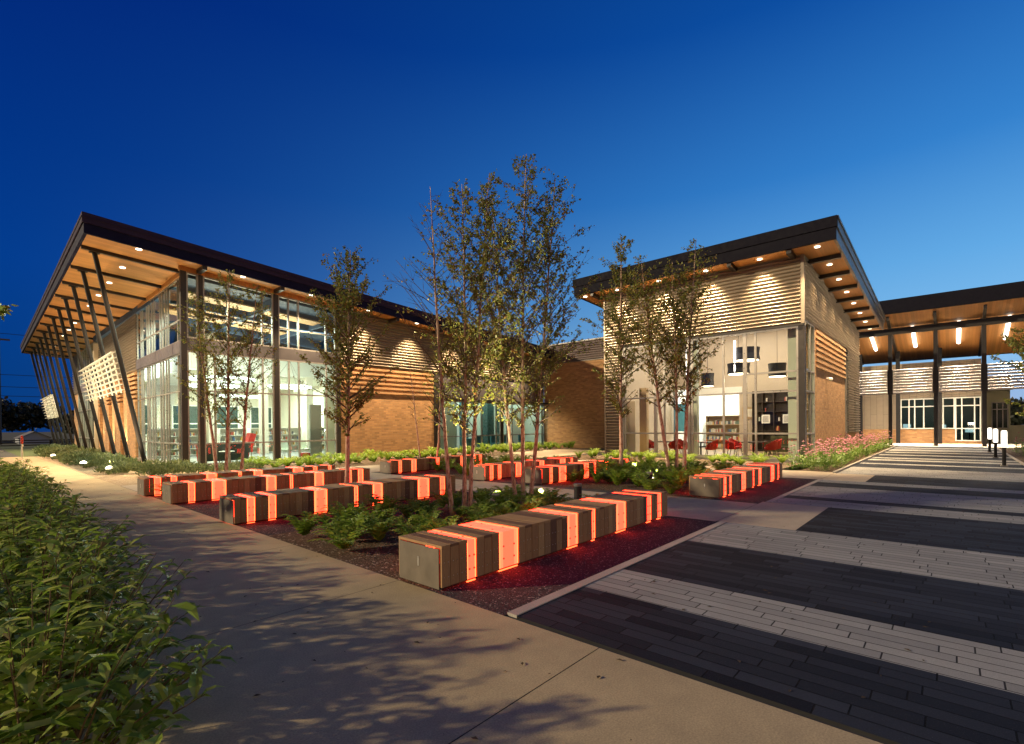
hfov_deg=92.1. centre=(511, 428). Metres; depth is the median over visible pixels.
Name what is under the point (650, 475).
path bollard
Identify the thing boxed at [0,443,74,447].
lawn
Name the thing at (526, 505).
fern
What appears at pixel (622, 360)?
birch tree
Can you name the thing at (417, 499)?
fern
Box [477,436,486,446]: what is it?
lobby chair
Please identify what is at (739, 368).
drum pendant
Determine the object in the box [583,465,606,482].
fern
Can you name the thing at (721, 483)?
bench
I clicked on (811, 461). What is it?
coneflower plant
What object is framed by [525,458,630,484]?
bench
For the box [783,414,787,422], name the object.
picture frame
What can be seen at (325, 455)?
fern
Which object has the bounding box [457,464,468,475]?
fern
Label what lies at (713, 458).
fern
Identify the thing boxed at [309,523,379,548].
fern
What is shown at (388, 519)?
fern
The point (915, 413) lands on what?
window
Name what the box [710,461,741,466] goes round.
fern
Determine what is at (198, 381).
window
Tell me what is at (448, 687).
walk
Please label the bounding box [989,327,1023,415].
maple tree
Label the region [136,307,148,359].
window
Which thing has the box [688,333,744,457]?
window
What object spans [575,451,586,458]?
fern
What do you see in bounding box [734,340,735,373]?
tube lamp
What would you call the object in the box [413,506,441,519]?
fern
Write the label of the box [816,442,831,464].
coneflower plant
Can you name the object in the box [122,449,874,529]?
courtyard path
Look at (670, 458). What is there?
fern
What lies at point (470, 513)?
fern
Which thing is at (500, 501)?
fern
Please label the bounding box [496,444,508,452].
fern
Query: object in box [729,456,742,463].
fern
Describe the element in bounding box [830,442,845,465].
coneflower plant
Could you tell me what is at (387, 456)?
fern
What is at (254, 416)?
window
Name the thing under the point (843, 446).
coneflower plant
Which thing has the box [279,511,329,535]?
fern
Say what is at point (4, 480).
leafy shrub
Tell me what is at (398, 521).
fern
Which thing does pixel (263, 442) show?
window
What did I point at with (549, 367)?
birch tree
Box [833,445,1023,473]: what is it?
bed kerb
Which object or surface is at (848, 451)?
coneflower plant
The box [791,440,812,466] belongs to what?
coneflower plant
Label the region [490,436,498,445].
lobby chair
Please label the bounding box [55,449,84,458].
juniper shrub
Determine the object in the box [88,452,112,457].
juniper shrub
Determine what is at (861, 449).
coneflower plant
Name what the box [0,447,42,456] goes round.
verge
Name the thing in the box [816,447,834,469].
coneflower plant
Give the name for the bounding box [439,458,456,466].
fern
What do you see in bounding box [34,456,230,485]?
pea gravel bed
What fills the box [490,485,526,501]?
fern
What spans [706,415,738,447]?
bookcase
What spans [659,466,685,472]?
fern
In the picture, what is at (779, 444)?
tub chair
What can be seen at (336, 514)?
fern
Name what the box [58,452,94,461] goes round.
juniper shrub
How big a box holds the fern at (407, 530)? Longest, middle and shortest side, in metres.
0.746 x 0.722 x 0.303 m
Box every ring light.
[189,357,255,382]
[189,379,239,388]
[268,362,311,388]
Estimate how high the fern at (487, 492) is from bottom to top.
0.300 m
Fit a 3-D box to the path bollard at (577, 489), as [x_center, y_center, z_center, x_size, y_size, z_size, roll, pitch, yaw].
[1.487,1.406,11.141,0.189,0.340,0.189,0,0,42]
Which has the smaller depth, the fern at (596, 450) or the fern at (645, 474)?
the fern at (645, 474)
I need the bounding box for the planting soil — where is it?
[4,446,1023,677]
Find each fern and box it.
[149,483,162,492]
[236,456,255,463]
[247,456,268,463]
[250,458,272,467]
[264,461,285,467]
[278,457,292,466]
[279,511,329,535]
[290,458,305,465]
[301,457,316,464]
[302,454,321,457]
[308,514,355,535]
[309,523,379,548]
[311,457,325,464]
[313,511,379,533]
[319,452,330,460]
[322,504,363,518]
[323,457,341,464]
[328,452,344,461]
[329,511,371,522]
[331,501,373,514]
[332,456,351,462]
[347,504,398,523]
[352,517,400,540]
[353,457,364,462]
[357,494,411,514]
[360,516,397,529]
[363,449,380,456]
[368,454,381,461]
[374,506,400,520]
[383,452,394,459]
[388,524,434,535]
[390,515,418,531]
[393,501,421,517]
[394,453,408,458]
[398,497,444,516]
[400,523,443,533]
[404,513,430,526]
[407,498,433,507]
[408,449,423,456]
[410,499,444,512]
[411,519,442,529]
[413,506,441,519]
[413,510,442,523]
[416,452,428,456]
[418,514,450,528]
[421,515,463,528]
[427,461,450,470]
[428,491,453,507]
[437,488,467,506]
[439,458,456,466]
[446,504,477,515]
[450,462,468,473]
[455,503,495,520]
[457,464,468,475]
[467,460,482,464]
[467,488,498,502]
[467,497,502,512]
[468,489,494,501]
[468,507,502,520]
[474,487,494,499]
[476,498,522,514]
[480,457,496,462]
[486,509,508,515]
[488,458,509,462]
[489,504,521,514]
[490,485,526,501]
[490,494,504,504]
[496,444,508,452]
[496,455,513,460]
[496,489,526,510]
[502,495,547,510]
[517,488,543,495]
[520,490,560,507]
[525,442,533,450]
[531,496,564,506]
[534,487,570,499]
[541,493,573,503]
[561,469,584,481]
[564,441,573,447]
[568,468,592,480]
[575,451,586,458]
[583,450,596,456]
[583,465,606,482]
[590,458,618,470]
[591,448,600,455]
[593,464,608,478]
[597,469,629,481]
[602,468,630,485]
[609,452,624,457]
[612,461,636,479]
[612,466,635,481]
[618,468,658,485]
[627,463,648,471]
[628,472,666,481]
[629,474,669,489]
[632,461,647,472]
[635,451,647,458]
[635,457,656,468]
[639,460,661,468]
[641,452,658,459]
[646,466,673,479]
[656,460,678,467]
[656,482,682,493]
[657,451,679,460]
[657,469,690,485]
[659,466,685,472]
[662,475,688,489]
[664,461,701,475]
[665,468,695,480]
[680,454,696,461]
[684,465,716,475]
[686,462,708,474]
[705,455,722,461]
[706,463,736,469]
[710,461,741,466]
[716,455,728,463]
[724,454,738,461]
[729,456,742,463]
[731,457,750,464]
[746,455,770,460]
[749,456,769,462]
[773,454,793,462]
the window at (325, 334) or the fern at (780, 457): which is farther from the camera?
the window at (325, 334)
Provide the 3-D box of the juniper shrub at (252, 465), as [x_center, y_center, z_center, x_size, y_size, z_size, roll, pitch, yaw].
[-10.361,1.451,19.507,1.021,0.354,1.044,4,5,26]
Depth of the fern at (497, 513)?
7.73 m
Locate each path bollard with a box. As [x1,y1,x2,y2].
[574,483,581,498]
[646,472,652,479]
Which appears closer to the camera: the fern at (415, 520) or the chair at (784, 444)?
the fern at (415, 520)
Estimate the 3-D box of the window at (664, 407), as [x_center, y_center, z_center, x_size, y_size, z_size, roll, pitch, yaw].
[7.910,-1.493,24.414,1.720,5.610,0.120,0,0,42]
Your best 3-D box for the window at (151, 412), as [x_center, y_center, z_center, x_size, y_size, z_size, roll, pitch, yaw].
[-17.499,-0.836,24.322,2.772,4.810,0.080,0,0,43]
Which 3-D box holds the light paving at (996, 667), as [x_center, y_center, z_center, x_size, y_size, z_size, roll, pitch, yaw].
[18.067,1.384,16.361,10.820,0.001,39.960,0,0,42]
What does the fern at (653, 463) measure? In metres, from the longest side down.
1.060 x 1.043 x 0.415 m
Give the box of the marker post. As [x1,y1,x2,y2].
[21,436,22,457]
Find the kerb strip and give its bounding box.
[507,479,821,617]
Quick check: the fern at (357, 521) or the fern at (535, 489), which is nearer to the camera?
the fern at (357, 521)
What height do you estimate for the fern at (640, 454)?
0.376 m
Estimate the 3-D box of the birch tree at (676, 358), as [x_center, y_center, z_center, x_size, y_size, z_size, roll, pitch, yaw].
[4.500,-1.933,14.083,3.247,7.003,1.997,-1,0,-1]
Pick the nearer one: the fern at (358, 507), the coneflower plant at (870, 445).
the fern at (358, 507)
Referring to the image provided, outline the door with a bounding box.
[627,401,635,451]
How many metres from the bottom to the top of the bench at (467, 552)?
0.477 m
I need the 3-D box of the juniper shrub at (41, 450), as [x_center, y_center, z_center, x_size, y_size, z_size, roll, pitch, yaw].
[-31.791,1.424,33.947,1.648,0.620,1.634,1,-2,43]
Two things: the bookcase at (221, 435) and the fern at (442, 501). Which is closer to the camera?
the fern at (442, 501)
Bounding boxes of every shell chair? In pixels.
[281,442,291,456]
[301,442,309,452]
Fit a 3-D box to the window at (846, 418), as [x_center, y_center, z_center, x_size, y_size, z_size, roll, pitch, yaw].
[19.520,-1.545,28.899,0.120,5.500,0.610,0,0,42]
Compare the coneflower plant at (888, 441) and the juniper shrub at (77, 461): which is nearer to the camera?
the juniper shrub at (77, 461)
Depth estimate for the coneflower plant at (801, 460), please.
18.09 m
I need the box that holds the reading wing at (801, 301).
[573,215,885,462]
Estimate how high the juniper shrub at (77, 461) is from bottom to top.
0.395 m
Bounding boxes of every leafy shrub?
[0,458,42,476]
[0,460,63,484]
[0,461,45,492]
[0,467,66,518]
[0,470,85,515]
[0,477,89,528]
[0,484,117,551]
[0,485,108,569]
[0,494,139,582]
[0,507,155,623]
[0,512,146,681]
[0,536,207,702]
[0,575,235,743]
[1,463,58,492]
[1,466,73,507]
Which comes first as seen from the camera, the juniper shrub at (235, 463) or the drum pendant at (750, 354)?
the juniper shrub at (235, 463)
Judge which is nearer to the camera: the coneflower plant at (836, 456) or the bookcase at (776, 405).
the coneflower plant at (836, 456)
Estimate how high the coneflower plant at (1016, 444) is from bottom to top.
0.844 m
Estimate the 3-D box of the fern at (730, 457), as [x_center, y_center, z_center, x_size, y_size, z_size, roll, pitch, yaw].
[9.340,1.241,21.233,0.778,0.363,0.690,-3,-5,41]
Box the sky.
[0,0,1023,431]
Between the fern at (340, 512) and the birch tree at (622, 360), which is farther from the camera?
the birch tree at (622, 360)
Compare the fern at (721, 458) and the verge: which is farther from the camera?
the verge
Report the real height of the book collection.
3.030 m
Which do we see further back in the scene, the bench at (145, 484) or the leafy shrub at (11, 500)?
the bench at (145, 484)
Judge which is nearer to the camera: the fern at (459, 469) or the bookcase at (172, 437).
the fern at (459, 469)
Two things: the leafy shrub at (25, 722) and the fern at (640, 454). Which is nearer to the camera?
the leafy shrub at (25, 722)
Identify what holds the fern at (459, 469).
on the planting soil
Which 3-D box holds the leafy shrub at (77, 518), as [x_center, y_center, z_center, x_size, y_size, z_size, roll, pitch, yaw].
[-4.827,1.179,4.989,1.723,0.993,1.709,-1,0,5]
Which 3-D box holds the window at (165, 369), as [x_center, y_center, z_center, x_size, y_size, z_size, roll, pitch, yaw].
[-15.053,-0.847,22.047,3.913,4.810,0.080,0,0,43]
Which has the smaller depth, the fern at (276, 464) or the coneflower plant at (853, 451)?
the fern at (276, 464)
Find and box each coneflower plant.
[783,445,801,469]
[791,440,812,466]
[793,448,810,467]
[800,448,819,469]
[807,450,824,468]
[808,442,826,464]
[808,446,825,467]
[810,442,835,470]
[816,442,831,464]
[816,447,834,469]
[824,437,843,468]
[826,439,841,461]
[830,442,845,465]
[831,445,845,466]
[833,436,855,460]
[835,445,850,464]
[838,448,850,463]
[842,438,857,459]
[844,438,857,458]
[845,437,863,458]
[848,440,860,458]
[852,439,868,456]
[860,435,877,452]
[861,437,874,455]
[869,435,883,451]
[877,433,892,448]
[883,430,893,447]
[1007,437,1022,452]
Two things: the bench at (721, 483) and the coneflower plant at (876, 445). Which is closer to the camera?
the bench at (721, 483)
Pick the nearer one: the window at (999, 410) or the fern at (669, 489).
the fern at (669, 489)
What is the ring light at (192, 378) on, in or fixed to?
hanging from the library wing at (115, 293)
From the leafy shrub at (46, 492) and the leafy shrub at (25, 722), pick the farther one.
the leafy shrub at (46, 492)
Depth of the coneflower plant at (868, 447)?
24.79 m
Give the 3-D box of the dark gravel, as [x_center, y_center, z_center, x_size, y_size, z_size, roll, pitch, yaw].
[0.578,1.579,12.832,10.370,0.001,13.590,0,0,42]
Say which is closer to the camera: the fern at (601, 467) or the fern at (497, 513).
the fern at (497, 513)
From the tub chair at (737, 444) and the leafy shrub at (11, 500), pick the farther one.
the tub chair at (737, 444)
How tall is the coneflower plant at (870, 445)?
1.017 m
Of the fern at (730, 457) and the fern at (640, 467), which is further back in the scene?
the fern at (730, 457)
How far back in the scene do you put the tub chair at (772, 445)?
23.13 m
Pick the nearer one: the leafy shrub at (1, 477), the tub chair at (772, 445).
the leafy shrub at (1, 477)
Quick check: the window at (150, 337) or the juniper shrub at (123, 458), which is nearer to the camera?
the juniper shrub at (123, 458)
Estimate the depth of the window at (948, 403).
37.63 m
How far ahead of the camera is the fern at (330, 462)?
21.62 m
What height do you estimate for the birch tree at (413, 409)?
5.236 m
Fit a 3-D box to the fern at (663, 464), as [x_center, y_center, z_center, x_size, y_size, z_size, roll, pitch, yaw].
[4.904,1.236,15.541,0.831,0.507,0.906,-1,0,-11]
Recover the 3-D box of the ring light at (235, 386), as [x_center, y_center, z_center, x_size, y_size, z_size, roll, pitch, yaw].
[-19.823,-3.611,32.632,3.180,1.656,3.180,0,0,42]
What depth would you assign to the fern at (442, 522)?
7.16 m
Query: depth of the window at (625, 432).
26.06 m
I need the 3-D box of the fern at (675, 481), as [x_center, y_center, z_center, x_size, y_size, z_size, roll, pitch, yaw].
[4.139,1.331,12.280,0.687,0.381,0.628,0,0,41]
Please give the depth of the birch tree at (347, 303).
12.96 m
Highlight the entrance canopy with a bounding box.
[858,281,1023,446]
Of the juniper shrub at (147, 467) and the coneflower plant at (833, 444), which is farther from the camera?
the coneflower plant at (833, 444)
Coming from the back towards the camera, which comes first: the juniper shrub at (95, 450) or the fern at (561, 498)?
the juniper shrub at (95, 450)
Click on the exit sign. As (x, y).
(301, 390)
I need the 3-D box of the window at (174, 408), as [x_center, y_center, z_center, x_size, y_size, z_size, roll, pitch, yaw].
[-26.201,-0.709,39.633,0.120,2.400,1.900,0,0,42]
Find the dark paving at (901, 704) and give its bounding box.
[517,446,1023,743]
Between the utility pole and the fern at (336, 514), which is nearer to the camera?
the fern at (336, 514)
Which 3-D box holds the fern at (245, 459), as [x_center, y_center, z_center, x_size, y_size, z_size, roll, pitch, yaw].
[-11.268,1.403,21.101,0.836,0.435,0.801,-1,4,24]
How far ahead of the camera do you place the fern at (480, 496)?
9.70 m
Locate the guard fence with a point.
(49, 442)
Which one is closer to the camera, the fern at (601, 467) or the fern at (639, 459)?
the fern at (601, 467)
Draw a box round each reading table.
[699,441,712,454]
[738,441,766,455]
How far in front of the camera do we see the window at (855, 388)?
31.67 m
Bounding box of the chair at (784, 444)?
[764,436,787,453]
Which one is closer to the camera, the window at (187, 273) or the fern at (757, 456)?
the fern at (757, 456)
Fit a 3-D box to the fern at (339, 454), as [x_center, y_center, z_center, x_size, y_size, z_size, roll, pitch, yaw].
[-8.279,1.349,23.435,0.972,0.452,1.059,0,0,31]
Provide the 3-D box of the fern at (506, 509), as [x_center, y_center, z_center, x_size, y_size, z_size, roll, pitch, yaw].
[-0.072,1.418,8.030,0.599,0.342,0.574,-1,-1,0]
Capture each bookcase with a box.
[147,429,178,457]
[190,428,206,455]
[217,428,246,442]
[247,428,272,452]
[281,427,301,451]
[302,427,323,449]
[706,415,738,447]
[752,390,787,450]
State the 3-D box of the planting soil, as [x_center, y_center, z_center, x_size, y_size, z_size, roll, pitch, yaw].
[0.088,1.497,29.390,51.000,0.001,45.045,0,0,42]
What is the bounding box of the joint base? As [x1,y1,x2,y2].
[0,442,1023,743]
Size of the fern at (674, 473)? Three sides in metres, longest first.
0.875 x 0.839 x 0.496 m
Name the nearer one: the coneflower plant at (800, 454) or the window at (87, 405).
the coneflower plant at (800, 454)
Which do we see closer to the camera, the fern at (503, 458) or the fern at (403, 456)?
the fern at (503, 458)
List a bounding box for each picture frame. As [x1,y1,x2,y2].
[742,407,751,418]
[762,415,769,422]
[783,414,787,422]
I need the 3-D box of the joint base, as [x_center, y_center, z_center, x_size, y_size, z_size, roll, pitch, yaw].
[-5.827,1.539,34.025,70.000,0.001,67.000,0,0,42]
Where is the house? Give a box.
[14,431,50,443]
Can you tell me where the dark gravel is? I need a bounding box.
[175,476,814,615]
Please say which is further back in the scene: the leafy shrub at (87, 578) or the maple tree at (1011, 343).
the maple tree at (1011, 343)
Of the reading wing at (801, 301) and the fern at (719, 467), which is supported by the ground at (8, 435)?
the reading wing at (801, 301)
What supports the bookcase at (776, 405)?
on the reading wing at (801, 301)
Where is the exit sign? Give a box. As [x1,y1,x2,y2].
[294,386,306,392]
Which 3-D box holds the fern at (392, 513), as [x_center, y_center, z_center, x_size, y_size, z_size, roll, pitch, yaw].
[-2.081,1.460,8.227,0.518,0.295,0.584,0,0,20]
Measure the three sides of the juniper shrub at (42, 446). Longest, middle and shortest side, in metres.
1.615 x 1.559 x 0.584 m
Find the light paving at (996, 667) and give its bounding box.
[584,446,1023,694]
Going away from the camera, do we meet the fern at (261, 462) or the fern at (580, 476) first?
the fern at (580, 476)
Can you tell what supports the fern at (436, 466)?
on the planting soil
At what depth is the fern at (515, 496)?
9.41 m
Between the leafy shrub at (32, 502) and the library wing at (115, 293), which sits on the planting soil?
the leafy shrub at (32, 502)
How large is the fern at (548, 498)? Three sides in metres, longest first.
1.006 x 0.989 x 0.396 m
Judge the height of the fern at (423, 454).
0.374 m
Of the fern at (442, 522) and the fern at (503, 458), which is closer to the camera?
the fern at (442, 522)
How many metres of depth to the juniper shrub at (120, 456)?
23.90 m
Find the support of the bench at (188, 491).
on the dark gravel
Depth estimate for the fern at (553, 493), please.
10.03 m
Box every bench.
[137,464,334,496]
[162,467,369,503]
[219,474,454,524]
[380,454,485,473]
[399,488,667,589]
[469,457,577,480]
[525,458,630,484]
[689,462,781,497]
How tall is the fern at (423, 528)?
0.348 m
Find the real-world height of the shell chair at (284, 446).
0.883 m
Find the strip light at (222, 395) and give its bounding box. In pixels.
[219,387,257,397]
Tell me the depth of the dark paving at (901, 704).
4.20 m
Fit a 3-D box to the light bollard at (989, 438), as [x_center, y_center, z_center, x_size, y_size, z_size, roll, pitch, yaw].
[25.553,0.595,26.397,0.200,1.320,0.200,0,0,42]
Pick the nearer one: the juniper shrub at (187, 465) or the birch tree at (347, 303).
the birch tree at (347, 303)
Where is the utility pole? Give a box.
[0,338,9,444]
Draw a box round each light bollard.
[987,428,991,451]
[992,429,998,457]
[1000,430,1007,466]
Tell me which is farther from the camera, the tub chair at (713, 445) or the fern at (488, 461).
the tub chair at (713, 445)
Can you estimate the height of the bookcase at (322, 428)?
1.650 m
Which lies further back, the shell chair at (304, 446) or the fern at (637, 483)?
the shell chair at (304, 446)
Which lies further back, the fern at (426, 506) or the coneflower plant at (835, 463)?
the coneflower plant at (835, 463)
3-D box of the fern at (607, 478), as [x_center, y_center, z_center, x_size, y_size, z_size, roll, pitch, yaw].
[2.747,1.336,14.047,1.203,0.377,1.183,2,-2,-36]
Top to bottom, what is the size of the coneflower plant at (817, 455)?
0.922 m
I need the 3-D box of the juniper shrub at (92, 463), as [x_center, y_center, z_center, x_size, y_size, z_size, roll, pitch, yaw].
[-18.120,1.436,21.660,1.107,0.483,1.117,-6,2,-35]
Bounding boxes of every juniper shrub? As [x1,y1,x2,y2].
[33,444,54,450]
[33,445,57,453]
[38,446,69,456]
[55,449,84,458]
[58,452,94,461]
[61,451,94,463]
[64,444,83,447]
[68,456,92,465]
[82,447,107,452]
[83,456,108,467]
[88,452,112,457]
[92,460,128,472]
[102,453,133,458]
[103,455,141,470]
[105,459,138,474]
[132,458,164,469]
[134,459,179,475]
[148,463,187,475]
[165,458,192,464]
[176,461,207,472]
[185,462,214,472]
[213,463,239,471]
[228,461,239,465]
[238,461,263,469]
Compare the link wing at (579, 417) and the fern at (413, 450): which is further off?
the link wing at (579, 417)
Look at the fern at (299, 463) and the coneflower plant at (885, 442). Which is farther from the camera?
the coneflower plant at (885, 442)
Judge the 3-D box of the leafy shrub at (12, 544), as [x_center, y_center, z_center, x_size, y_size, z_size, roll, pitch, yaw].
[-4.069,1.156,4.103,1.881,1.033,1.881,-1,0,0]
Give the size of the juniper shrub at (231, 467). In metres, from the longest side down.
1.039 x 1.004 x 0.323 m
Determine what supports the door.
in the reading wing at (801, 301)
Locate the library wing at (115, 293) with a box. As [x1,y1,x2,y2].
[20,211,553,465]
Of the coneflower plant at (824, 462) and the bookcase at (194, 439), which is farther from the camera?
the bookcase at (194, 439)
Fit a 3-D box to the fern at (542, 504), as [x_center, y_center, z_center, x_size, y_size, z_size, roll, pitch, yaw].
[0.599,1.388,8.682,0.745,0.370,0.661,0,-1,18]
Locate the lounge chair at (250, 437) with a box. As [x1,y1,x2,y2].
[245,433,255,455]
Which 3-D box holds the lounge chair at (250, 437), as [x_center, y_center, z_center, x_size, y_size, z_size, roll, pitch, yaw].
[-14.415,0.916,26.802,0.600,1.380,0.840,0,0,42]
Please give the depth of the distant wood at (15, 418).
85.99 m
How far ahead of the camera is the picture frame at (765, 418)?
28.37 m
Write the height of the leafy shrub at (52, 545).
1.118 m
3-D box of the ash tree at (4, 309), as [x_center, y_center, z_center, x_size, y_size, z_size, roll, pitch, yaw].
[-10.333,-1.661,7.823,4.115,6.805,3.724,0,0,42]
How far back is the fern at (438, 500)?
8.91 m
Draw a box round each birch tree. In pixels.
[165,269,286,470]
[293,245,399,482]
[383,169,524,519]
[392,337,453,457]
[445,153,600,508]
[579,234,655,465]
[617,238,725,482]
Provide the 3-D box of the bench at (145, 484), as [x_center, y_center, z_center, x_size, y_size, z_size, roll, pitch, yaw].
[-7.605,1.429,14.200,0.744,0.477,5.030,0,0,42]
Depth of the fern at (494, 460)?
17.39 m
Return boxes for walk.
[0,457,882,743]
[887,443,1021,447]
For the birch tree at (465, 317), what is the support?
on the planting soil
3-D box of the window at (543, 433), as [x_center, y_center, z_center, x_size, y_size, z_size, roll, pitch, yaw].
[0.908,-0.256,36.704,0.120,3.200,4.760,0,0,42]
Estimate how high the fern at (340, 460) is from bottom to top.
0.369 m
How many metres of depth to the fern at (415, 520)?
7.93 m
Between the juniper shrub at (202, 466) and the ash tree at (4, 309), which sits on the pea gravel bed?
the juniper shrub at (202, 466)
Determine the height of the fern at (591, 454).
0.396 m
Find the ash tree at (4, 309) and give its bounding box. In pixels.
[0,303,17,319]
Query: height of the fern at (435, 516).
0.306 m
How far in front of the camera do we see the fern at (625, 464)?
14.23 m
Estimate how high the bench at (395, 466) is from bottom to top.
0.477 m
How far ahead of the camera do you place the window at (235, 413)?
42.09 m
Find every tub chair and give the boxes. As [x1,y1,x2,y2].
[649,439,653,452]
[668,439,681,453]
[678,440,682,448]
[705,439,718,454]
[725,439,737,455]
[728,438,742,455]
[764,439,777,455]
[768,439,781,456]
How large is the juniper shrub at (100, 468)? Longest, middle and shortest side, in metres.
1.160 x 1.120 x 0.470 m
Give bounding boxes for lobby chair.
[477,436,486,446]
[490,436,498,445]
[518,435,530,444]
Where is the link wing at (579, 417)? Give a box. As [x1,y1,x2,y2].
[543,337,604,448]
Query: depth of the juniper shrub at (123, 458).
19.88 m
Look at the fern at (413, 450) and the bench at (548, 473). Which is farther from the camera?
the fern at (413, 450)
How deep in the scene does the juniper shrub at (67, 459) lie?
24.12 m
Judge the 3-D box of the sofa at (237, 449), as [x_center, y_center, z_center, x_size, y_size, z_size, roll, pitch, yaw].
[-13.639,1.147,23.433,0.920,0.940,2.255,0,0,42]
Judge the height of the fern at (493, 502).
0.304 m
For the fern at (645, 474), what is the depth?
12.45 m
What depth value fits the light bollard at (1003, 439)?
18.05 m
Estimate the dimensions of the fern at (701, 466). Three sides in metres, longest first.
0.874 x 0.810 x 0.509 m
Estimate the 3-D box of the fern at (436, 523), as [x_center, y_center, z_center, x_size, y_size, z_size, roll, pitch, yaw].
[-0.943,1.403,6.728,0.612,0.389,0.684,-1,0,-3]
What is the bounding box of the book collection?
[152,397,787,455]
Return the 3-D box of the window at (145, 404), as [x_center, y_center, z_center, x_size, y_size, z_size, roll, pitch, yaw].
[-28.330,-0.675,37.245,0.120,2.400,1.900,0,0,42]
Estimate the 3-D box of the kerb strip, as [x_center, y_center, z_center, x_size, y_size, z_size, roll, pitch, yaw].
[4.492,1.575,9.348,0.110,0.062,13.500,0,0,42]
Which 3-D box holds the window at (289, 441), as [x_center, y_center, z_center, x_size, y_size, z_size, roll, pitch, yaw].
[-10.054,-0.909,24.415,0.120,4.810,2.920,0,0,42]
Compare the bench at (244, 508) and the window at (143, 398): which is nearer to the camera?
the bench at (244, 508)
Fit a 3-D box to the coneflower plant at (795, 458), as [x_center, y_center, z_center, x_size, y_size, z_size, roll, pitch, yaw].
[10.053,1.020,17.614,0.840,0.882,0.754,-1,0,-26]
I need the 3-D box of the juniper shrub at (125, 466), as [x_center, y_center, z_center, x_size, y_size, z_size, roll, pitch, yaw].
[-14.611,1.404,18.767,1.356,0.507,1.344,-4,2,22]
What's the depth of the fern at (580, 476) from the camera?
14.51 m
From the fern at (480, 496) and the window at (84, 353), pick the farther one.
the window at (84, 353)
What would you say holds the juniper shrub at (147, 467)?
on the pea gravel bed
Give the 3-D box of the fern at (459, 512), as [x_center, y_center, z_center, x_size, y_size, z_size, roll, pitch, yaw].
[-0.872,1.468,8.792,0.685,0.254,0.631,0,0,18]
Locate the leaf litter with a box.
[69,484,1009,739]
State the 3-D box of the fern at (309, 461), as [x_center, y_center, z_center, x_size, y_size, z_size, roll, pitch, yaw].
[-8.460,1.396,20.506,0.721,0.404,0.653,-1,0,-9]
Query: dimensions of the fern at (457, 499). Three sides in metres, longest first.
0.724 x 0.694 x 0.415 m
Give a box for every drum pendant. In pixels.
[701,350,713,386]
[727,335,749,374]
[736,346,759,361]
[768,362,786,377]
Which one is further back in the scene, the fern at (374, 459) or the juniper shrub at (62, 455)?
the juniper shrub at (62, 455)
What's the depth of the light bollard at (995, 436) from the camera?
22.24 m
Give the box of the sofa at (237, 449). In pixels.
[197,443,250,461]
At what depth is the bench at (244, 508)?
9.58 m
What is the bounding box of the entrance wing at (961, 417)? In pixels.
[862,358,1023,443]
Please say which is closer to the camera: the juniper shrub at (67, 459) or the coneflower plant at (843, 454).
the coneflower plant at (843, 454)
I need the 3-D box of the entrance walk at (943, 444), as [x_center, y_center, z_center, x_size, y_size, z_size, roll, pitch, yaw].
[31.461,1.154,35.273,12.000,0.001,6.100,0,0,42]
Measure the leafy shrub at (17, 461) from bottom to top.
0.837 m
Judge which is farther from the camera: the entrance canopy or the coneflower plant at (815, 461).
the entrance canopy
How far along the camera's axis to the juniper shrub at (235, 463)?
19.92 m
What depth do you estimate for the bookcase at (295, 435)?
34.55 m
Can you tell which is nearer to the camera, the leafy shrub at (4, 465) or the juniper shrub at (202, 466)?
the leafy shrub at (4, 465)
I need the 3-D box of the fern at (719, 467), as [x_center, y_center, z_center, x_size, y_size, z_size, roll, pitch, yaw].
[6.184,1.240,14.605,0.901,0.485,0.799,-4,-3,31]
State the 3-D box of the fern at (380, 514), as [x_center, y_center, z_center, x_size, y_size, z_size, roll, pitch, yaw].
[-2.287,1.431,7.920,0.891,0.352,0.862,2,4,1]
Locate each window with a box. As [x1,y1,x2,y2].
[77,342,97,385]
[78,388,93,447]
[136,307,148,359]
[137,366,149,458]
[145,404,151,435]
[148,292,161,353]
[149,361,163,461]
[161,278,179,347]
[162,353,180,461]
[171,405,197,428]
[186,272,198,338]
[187,350,200,461]
[203,276,273,346]
[204,353,274,464]
[217,406,238,427]
[249,406,271,427]
[278,295,335,353]
[279,359,336,459]
[440,400,500,450]
[503,403,544,446]
[622,344,654,453]
[655,340,688,455]
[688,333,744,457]
[744,326,798,459]
[805,320,814,458]
[845,355,847,439]
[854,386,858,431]
[900,398,942,428]
[943,397,954,428]
[955,397,980,440]
[991,402,1008,428]
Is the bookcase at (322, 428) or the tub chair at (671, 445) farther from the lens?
the bookcase at (322, 428)
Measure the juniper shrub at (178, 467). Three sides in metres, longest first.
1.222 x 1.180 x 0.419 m
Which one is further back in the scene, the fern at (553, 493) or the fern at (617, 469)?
the fern at (617, 469)
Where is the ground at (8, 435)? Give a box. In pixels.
[2,424,1023,444]
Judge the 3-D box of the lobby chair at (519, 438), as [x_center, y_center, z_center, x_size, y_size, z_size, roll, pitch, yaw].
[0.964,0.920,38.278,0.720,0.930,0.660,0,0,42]
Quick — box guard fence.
[0,439,74,446]
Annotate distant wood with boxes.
[1,396,73,434]
[1010,397,1023,424]
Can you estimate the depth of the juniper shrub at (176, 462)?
19.43 m

